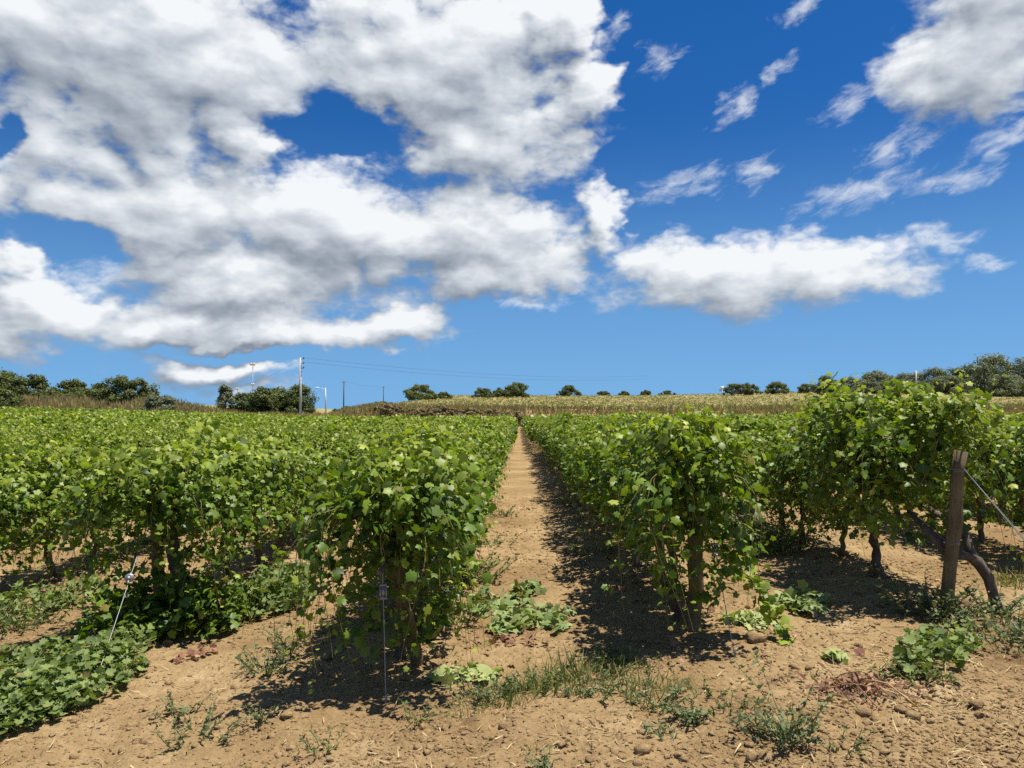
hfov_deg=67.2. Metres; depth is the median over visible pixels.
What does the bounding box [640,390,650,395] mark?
shrub
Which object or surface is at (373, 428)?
grapevine
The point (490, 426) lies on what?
grapevine
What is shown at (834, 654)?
weed
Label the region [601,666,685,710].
grass tuft
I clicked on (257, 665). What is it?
weed
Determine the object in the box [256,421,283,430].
grapevine
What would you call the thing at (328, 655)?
earth clod
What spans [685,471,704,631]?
end post
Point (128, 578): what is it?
guy wire
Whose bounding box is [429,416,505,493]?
grapevine
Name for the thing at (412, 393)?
tree
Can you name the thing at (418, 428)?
grapevine
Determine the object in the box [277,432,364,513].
grapevine
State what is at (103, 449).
grapevine
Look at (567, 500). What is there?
weed
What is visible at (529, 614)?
weed
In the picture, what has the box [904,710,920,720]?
earth clod
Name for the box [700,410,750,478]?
grapevine
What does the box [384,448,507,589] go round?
grapevine
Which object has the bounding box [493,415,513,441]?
grapevine
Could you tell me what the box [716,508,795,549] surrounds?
weed
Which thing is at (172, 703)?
weed
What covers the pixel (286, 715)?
earth clod
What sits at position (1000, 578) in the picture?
grass tuft
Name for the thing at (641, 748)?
earth clod
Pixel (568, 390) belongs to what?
tree
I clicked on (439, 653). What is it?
earth clod
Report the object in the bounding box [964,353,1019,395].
tree
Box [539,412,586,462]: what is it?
grapevine
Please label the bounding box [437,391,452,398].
shrub
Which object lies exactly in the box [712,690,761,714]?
weed
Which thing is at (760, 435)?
grapevine
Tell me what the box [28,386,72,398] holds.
shrub
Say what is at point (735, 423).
grapevine
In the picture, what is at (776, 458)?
grapevine
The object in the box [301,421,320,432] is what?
grapevine
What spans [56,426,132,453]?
grapevine
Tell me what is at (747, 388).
tree
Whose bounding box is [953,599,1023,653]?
weed
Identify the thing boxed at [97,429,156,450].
grapevine
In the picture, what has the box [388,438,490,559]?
grapevine
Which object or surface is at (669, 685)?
grass tuft
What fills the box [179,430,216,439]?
grapevine
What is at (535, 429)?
grapevine
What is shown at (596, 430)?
grapevine
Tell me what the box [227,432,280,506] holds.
grapevine
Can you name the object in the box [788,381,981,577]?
grapevine
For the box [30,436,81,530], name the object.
grapevine
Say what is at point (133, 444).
grapevine
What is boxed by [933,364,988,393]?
tree
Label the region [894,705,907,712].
earth clod
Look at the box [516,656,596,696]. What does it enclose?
grass tuft
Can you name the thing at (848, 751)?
weed
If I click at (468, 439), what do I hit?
grapevine
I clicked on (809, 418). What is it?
grapevine
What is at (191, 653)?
leaf pile
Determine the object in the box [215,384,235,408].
tree
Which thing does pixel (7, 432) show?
grapevine
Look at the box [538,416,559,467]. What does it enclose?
grapevine
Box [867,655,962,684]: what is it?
weed
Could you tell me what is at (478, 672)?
plant
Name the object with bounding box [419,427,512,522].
grapevine
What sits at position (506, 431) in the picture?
grapevine
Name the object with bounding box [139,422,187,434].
grapevine
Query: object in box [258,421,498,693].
grapevine
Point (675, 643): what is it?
fallen leaves
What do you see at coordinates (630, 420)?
grapevine
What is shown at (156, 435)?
grapevine
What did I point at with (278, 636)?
weed
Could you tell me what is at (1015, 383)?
shrub
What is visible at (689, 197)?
sky
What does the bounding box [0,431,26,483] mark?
grapevine
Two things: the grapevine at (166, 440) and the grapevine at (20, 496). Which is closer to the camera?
the grapevine at (20, 496)
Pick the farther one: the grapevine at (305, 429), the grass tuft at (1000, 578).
the grapevine at (305, 429)
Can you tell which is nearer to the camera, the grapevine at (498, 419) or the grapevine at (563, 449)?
the grapevine at (563, 449)
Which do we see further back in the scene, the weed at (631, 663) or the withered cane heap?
the weed at (631, 663)
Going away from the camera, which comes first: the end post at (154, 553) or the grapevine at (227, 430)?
the end post at (154, 553)
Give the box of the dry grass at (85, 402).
[6,393,1023,426]
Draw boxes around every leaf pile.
[177,642,217,661]
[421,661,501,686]
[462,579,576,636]
[486,627,549,646]
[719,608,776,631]
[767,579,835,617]
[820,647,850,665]
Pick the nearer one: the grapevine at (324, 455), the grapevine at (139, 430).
the grapevine at (324, 455)
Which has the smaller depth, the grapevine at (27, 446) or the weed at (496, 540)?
the weed at (496, 540)
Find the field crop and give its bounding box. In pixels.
[394,391,1023,411]
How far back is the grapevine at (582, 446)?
9.68 m
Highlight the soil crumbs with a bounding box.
[0,492,1023,767]
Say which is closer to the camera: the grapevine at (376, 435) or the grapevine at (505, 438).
the grapevine at (376, 435)
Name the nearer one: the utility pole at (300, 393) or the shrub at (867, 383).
the utility pole at (300, 393)
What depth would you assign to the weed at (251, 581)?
7.11 m
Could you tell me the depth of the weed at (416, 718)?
4.28 m
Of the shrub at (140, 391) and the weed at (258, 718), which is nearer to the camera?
the weed at (258, 718)
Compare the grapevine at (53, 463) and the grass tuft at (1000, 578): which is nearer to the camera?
the grass tuft at (1000, 578)
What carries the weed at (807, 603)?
on the ground at (530, 480)
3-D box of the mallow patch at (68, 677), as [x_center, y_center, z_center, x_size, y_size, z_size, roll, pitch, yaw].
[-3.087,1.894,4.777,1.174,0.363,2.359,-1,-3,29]
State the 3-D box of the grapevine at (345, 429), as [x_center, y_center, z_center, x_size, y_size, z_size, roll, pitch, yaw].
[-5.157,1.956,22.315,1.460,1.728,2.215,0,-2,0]
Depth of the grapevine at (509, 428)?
26.03 m
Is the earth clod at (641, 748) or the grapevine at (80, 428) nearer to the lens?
the earth clod at (641, 748)
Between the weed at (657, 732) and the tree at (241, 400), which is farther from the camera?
the tree at (241, 400)
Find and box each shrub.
[0,388,26,406]
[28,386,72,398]
[71,388,96,397]
[136,389,159,397]
[140,394,160,409]
[157,395,176,410]
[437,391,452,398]
[597,391,610,395]
[618,391,629,395]
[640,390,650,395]
[658,390,676,394]
[837,380,885,393]
[866,379,920,393]
[930,375,968,393]
[985,374,1023,396]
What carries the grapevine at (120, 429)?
on the ground at (530, 480)
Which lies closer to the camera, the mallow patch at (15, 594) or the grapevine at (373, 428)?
the mallow patch at (15, 594)
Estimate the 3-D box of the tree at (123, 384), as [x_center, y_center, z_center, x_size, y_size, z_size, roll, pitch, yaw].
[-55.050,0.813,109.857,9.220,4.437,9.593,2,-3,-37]
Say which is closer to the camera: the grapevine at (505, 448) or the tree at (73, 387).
the grapevine at (505, 448)
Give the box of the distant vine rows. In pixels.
[0,405,1020,442]
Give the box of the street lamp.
[315,387,326,414]
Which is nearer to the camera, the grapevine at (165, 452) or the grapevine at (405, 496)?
the grapevine at (405, 496)
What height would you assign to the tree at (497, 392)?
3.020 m
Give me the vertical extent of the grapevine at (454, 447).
1.591 m
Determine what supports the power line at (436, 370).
attached to the utility pole at (300, 393)
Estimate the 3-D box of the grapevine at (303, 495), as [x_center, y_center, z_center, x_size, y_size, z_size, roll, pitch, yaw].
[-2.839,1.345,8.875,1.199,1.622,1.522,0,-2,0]
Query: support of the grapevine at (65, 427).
on the ground at (530, 480)
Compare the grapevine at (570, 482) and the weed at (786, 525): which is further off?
the grapevine at (570, 482)
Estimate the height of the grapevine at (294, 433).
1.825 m
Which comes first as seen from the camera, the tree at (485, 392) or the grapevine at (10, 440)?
the grapevine at (10, 440)
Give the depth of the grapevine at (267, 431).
22.05 m
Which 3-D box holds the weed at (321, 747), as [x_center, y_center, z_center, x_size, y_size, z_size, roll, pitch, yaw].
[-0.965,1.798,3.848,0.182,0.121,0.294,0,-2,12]
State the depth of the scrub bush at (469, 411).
101.98 m
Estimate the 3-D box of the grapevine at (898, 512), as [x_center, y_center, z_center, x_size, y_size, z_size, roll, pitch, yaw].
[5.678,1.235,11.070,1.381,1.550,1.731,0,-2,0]
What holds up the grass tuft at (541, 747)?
on the ground at (530, 480)
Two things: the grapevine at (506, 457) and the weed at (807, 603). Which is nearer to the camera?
the weed at (807, 603)
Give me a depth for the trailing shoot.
5.37 m
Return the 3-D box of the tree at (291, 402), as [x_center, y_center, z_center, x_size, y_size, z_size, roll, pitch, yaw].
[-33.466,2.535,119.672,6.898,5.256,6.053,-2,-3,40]
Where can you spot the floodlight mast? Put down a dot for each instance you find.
(252, 383)
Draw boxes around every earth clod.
[280,711,293,718]
[322,652,331,659]
[433,650,445,657]
[634,741,650,754]
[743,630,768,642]
[855,705,872,716]
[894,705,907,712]
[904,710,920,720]
[968,699,983,708]
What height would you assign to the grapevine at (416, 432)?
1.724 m
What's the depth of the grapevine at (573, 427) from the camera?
12.64 m
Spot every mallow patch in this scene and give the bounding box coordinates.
[0,574,113,620]
[0,621,156,737]
[0,634,77,670]
[213,561,317,623]
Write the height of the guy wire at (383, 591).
1.181 m
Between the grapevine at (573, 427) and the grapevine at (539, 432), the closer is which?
the grapevine at (573, 427)
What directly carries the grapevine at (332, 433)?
on the ground at (530, 480)
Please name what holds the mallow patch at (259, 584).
on the ground at (530, 480)
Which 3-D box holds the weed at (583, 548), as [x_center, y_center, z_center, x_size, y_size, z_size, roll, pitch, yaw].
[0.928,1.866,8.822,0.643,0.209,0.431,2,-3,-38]
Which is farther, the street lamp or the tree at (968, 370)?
the tree at (968, 370)
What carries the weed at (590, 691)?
on the ground at (530, 480)
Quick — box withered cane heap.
[756,660,976,712]
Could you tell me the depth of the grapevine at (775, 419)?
15.15 m
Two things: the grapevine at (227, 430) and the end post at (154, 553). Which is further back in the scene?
the grapevine at (227, 430)
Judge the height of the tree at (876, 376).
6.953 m
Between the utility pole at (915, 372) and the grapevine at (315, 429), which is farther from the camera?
the utility pole at (915, 372)
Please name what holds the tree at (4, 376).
on the ground at (530, 480)
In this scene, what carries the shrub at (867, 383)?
on the ground at (530, 480)
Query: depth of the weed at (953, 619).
5.71 m
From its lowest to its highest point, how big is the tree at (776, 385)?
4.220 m
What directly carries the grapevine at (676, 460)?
on the ground at (530, 480)
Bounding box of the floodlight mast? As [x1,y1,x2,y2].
[250,363,254,392]
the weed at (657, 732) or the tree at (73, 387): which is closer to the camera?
the weed at (657, 732)
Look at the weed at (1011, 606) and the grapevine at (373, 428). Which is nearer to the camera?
the weed at (1011, 606)
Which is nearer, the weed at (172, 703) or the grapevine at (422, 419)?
the weed at (172, 703)
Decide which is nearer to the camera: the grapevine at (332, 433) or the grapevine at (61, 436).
the grapevine at (332, 433)
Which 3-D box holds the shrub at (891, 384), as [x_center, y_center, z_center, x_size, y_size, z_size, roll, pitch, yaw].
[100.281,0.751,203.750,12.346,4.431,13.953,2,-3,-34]
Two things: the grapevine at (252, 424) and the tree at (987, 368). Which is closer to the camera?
the grapevine at (252, 424)
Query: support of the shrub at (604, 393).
on the ground at (530, 480)
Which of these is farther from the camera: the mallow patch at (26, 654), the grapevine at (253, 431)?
the grapevine at (253, 431)
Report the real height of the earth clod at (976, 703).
0.048 m
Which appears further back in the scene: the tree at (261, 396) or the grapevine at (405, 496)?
the tree at (261, 396)
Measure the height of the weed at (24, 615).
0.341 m
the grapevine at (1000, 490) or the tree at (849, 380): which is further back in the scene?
the tree at (849, 380)
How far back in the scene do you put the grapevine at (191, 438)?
12.23 m
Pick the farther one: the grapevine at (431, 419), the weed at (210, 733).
the grapevine at (431, 419)
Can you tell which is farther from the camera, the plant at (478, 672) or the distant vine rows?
the distant vine rows
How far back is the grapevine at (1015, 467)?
8.21 m
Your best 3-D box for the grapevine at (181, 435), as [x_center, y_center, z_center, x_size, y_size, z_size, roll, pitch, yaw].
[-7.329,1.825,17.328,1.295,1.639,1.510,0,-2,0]
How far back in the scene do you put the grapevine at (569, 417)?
17.77 m
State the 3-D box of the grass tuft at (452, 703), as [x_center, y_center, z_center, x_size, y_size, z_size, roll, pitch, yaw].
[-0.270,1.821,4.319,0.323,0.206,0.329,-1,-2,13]
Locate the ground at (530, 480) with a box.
[0,392,1023,767]
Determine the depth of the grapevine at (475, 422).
17.53 m
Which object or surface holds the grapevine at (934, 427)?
on the ground at (530, 480)
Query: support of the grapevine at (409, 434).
on the ground at (530, 480)
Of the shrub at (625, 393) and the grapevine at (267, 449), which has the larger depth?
the shrub at (625, 393)
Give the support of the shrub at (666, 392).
on the ground at (530, 480)
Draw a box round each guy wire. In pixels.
[100,525,146,665]
[379,536,389,701]
[710,521,737,656]
[962,467,1023,539]
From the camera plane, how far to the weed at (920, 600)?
5.95 m
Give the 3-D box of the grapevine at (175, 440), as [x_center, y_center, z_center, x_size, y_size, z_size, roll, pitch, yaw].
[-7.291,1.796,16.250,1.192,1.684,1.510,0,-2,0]
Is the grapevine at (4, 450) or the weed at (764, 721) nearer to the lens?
the weed at (764, 721)
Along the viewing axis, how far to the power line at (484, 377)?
137.50 m
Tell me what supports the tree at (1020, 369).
on the ground at (530, 480)
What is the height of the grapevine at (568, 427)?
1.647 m
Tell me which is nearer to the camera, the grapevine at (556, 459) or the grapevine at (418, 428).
the grapevine at (556, 459)
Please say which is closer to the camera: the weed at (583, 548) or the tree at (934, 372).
the weed at (583, 548)
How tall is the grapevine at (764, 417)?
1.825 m
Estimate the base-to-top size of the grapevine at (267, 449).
1.757 m
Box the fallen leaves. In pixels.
[5,482,1022,689]
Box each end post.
[150,527,164,599]
[372,510,423,665]
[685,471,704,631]
[940,450,967,618]
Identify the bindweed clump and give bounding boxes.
[62,565,252,647]
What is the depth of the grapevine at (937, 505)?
9.89 m
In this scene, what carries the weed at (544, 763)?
on the ground at (530, 480)
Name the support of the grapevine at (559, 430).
on the ground at (530, 480)
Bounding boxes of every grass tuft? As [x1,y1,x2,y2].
[442,690,487,717]
[457,674,546,709]
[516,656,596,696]
[523,738,559,754]
[540,641,623,683]
[541,656,663,695]
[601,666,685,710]
[641,664,697,693]
[976,564,1023,588]
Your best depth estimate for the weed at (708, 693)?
4.35 m
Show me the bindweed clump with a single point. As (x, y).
(154, 618)
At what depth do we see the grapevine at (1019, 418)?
11.40 m
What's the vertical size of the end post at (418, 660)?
1.318 m
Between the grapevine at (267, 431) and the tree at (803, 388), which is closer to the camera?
the grapevine at (267, 431)
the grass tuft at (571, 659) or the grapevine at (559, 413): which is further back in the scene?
the grapevine at (559, 413)
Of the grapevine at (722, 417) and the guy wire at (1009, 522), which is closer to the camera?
the guy wire at (1009, 522)
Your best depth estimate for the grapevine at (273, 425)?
30.33 m
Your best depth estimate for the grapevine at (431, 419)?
28.13 m
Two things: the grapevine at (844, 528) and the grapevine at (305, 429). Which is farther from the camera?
the grapevine at (305, 429)
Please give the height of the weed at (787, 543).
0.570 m
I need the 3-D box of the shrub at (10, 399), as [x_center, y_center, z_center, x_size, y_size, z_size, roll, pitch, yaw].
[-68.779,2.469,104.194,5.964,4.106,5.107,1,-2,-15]
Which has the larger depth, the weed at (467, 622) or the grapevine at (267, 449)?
the grapevine at (267, 449)
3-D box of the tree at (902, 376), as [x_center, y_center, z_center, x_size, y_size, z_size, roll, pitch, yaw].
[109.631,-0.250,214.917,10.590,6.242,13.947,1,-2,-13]
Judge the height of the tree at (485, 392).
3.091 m
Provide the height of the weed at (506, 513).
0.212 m
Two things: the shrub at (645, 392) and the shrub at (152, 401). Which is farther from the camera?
the shrub at (645, 392)
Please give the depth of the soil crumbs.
4.27 m
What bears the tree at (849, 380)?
on the ground at (530, 480)
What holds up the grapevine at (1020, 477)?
on the ground at (530, 480)
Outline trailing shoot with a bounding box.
[715,541,793,644]
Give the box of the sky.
[0,0,1023,408]
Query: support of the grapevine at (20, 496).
on the ground at (530, 480)
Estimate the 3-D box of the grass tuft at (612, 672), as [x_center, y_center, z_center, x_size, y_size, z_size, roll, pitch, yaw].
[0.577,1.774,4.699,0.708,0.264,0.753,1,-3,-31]
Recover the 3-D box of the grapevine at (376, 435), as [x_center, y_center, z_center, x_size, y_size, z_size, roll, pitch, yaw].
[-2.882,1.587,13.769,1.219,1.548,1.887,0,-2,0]
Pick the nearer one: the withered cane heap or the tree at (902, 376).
the withered cane heap
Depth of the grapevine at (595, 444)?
7.71 m
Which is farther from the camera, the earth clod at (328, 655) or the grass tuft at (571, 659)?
the earth clod at (328, 655)
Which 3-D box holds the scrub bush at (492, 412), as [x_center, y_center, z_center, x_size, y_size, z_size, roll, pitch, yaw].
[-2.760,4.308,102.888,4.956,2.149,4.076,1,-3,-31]
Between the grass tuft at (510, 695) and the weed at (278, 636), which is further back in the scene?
the weed at (278, 636)
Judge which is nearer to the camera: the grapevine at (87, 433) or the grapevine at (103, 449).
the grapevine at (103, 449)
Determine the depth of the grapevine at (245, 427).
27.39 m
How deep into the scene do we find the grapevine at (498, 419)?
26.88 m
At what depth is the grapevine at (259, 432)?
21.44 m
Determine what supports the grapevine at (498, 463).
on the ground at (530, 480)
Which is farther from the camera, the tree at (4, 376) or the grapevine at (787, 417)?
the tree at (4, 376)
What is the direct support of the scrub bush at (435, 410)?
on the ground at (530, 480)
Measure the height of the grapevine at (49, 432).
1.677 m
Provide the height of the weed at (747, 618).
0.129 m
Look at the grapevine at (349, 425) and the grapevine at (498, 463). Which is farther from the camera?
the grapevine at (349, 425)
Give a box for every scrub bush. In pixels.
[372,403,403,414]
[394,407,426,416]
[425,404,455,415]
[451,407,482,416]
[482,408,502,416]
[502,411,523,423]
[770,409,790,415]
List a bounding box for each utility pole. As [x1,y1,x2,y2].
[299,357,303,415]
[913,370,918,382]
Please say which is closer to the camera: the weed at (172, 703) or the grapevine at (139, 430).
the weed at (172, 703)
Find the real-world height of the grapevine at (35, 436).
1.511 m
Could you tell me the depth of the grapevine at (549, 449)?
16.68 m
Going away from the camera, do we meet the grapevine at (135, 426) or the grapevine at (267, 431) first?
the grapevine at (267, 431)
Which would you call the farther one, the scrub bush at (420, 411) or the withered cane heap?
the scrub bush at (420, 411)
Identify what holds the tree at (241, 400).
on the ground at (530, 480)
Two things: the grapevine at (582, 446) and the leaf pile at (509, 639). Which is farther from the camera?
the grapevine at (582, 446)
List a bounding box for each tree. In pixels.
[0,367,21,389]
[2,374,50,395]
[46,378,89,396]
[86,374,160,402]
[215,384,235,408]
[228,392,262,410]
[244,386,286,412]
[266,386,288,411]
[277,383,318,414]
[403,384,438,400]
[471,387,493,397]
[491,388,503,396]
[500,382,529,396]
[555,385,581,395]
[719,382,763,395]
[764,381,789,393]
[797,383,815,392]
[810,375,838,393]
[834,376,869,389]
[854,370,896,390]
[895,373,924,387]
[908,366,951,392]
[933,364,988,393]
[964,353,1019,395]
[996,356,1023,394]
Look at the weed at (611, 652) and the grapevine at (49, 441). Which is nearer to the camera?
the weed at (611, 652)
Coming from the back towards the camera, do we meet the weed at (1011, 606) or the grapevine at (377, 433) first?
the grapevine at (377, 433)
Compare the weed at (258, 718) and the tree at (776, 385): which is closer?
the weed at (258, 718)
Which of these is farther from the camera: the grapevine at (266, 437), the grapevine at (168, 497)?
the grapevine at (266, 437)
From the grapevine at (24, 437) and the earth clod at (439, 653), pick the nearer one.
the earth clod at (439, 653)
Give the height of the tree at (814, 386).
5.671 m
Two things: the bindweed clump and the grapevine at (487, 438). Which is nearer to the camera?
the bindweed clump
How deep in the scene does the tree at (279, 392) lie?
120.81 m
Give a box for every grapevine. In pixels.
[0,423,21,437]
[0,428,36,442]
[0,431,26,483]
[0,433,87,542]
[0,434,143,578]
[0,436,46,449]
[0,447,76,592]
[8,424,48,432]
[13,426,59,437]
[13,432,47,446]
[16,435,60,449]
[20,417,285,633]
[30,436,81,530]
[31,433,162,556]
[38,425,102,446]
[44,421,90,432]
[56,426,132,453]
[59,424,101,435]
[62,428,122,437]
[84,425,144,435]
[87,438,190,547]
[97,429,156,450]
[116,422,175,447]
[124,426,164,435]
[130,424,160,432]
[132,442,179,531]
[137,421,310,584]
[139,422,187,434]
[142,429,178,443]
[153,430,228,446]
[155,430,207,441]
[156,429,194,443]
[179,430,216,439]
[212,431,319,563]
[213,426,241,439]
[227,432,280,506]
[230,425,264,431]
[234,427,266,437]
[235,422,270,431]
[236,426,282,433]
[238,426,283,445]
[240,427,327,549]
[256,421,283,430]
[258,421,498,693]
[262,422,287,428]
[267,422,316,444]
[276,433,346,536]
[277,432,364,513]
[279,423,314,434]
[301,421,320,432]
[308,420,381,497]
[308,422,357,433]
[330,430,382,492]
[340,423,405,446]
[340,425,389,479]
[343,422,360,429]
[353,430,504,612]
[361,415,412,441]
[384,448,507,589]
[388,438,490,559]
[390,417,433,440]
[390,422,416,442]
[393,417,431,437]
[397,422,424,442]
[415,419,504,542]
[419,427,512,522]
[422,436,503,517]
[425,415,450,429]
[426,416,502,497]
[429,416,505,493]
[453,415,510,489]
[459,422,513,484]
[463,416,499,428]
[473,423,509,460]
[487,417,505,424]
[491,423,510,477]
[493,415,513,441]
[499,418,515,455]
[502,423,513,455]
[529,422,542,447]
[535,417,556,464]
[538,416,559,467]
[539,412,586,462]
[539,417,553,463]
[541,411,591,464]
[543,415,594,493]
[544,416,604,489]
[547,420,569,480]
[548,411,598,472]
[550,420,572,479]
[558,417,606,514]
[560,416,611,495]
[561,430,607,525]
[562,430,624,532]
[570,409,681,567]
[580,400,684,548]
[599,401,727,587]
[599,404,775,631]
[617,410,648,423]
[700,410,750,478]
[706,408,793,519]
[729,418,813,528]
[745,423,858,542]
[756,407,789,423]
[759,412,792,419]
[762,408,803,490]
[769,369,1023,614]
[769,420,910,556]
[786,411,829,430]
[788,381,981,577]
[882,486,925,516]
[887,464,986,528]
[919,405,1023,541]
[932,416,1023,547]
[973,419,1023,508]
[1003,408,1023,503]
[1011,425,1023,532]
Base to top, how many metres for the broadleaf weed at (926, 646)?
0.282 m
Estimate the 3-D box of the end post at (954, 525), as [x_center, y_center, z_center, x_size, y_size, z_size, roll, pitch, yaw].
[3.365,1.238,5.888,0.246,1.468,0.107,-1,-2,22]
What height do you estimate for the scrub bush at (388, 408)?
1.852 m
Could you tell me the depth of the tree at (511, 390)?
202.95 m
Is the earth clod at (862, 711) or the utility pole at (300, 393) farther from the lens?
the utility pole at (300, 393)
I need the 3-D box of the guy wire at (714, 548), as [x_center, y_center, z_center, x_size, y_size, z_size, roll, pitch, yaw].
[1.435,1.396,5.286,0.048,1.024,0.512,0,-2,-4]
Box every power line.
[308,362,633,380]
[310,358,630,376]
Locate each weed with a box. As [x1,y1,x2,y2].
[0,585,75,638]
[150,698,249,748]
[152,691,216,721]
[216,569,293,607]
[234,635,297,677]
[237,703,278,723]
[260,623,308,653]
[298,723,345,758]
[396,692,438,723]
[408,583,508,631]
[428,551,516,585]
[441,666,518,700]
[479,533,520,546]
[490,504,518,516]
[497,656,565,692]
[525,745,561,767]
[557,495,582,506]
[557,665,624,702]
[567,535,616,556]
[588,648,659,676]
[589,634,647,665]
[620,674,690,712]
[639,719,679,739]
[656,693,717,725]
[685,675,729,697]
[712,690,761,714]
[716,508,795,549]
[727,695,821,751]
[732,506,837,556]
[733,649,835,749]
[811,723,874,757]
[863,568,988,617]
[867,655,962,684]
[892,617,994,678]
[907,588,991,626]
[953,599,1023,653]
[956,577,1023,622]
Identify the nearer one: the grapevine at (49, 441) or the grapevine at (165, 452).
the grapevine at (165, 452)
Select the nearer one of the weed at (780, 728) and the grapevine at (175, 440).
the weed at (780, 728)
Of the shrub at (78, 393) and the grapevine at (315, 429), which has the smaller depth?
the grapevine at (315, 429)
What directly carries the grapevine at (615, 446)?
on the ground at (530, 480)
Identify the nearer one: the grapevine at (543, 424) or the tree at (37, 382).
the grapevine at (543, 424)
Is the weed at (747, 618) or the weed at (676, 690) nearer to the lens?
the weed at (676, 690)
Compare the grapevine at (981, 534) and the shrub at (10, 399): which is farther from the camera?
the shrub at (10, 399)
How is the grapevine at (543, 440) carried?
on the ground at (530, 480)
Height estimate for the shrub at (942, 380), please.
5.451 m
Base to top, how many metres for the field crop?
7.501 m
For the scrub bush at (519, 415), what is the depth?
101.65 m
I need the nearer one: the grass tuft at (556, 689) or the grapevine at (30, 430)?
the grass tuft at (556, 689)
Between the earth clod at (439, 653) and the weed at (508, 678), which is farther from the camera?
the earth clod at (439, 653)
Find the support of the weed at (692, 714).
on the ground at (530, 480)
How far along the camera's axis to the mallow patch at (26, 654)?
5.52 m
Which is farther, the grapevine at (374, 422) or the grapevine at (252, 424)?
the grapevine at (252, 424)
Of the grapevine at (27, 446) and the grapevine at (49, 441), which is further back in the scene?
the grapevine at (49, 441)
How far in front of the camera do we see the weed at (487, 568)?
7.62 m
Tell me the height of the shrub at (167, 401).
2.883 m
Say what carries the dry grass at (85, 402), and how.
on the ground at (530, 480)

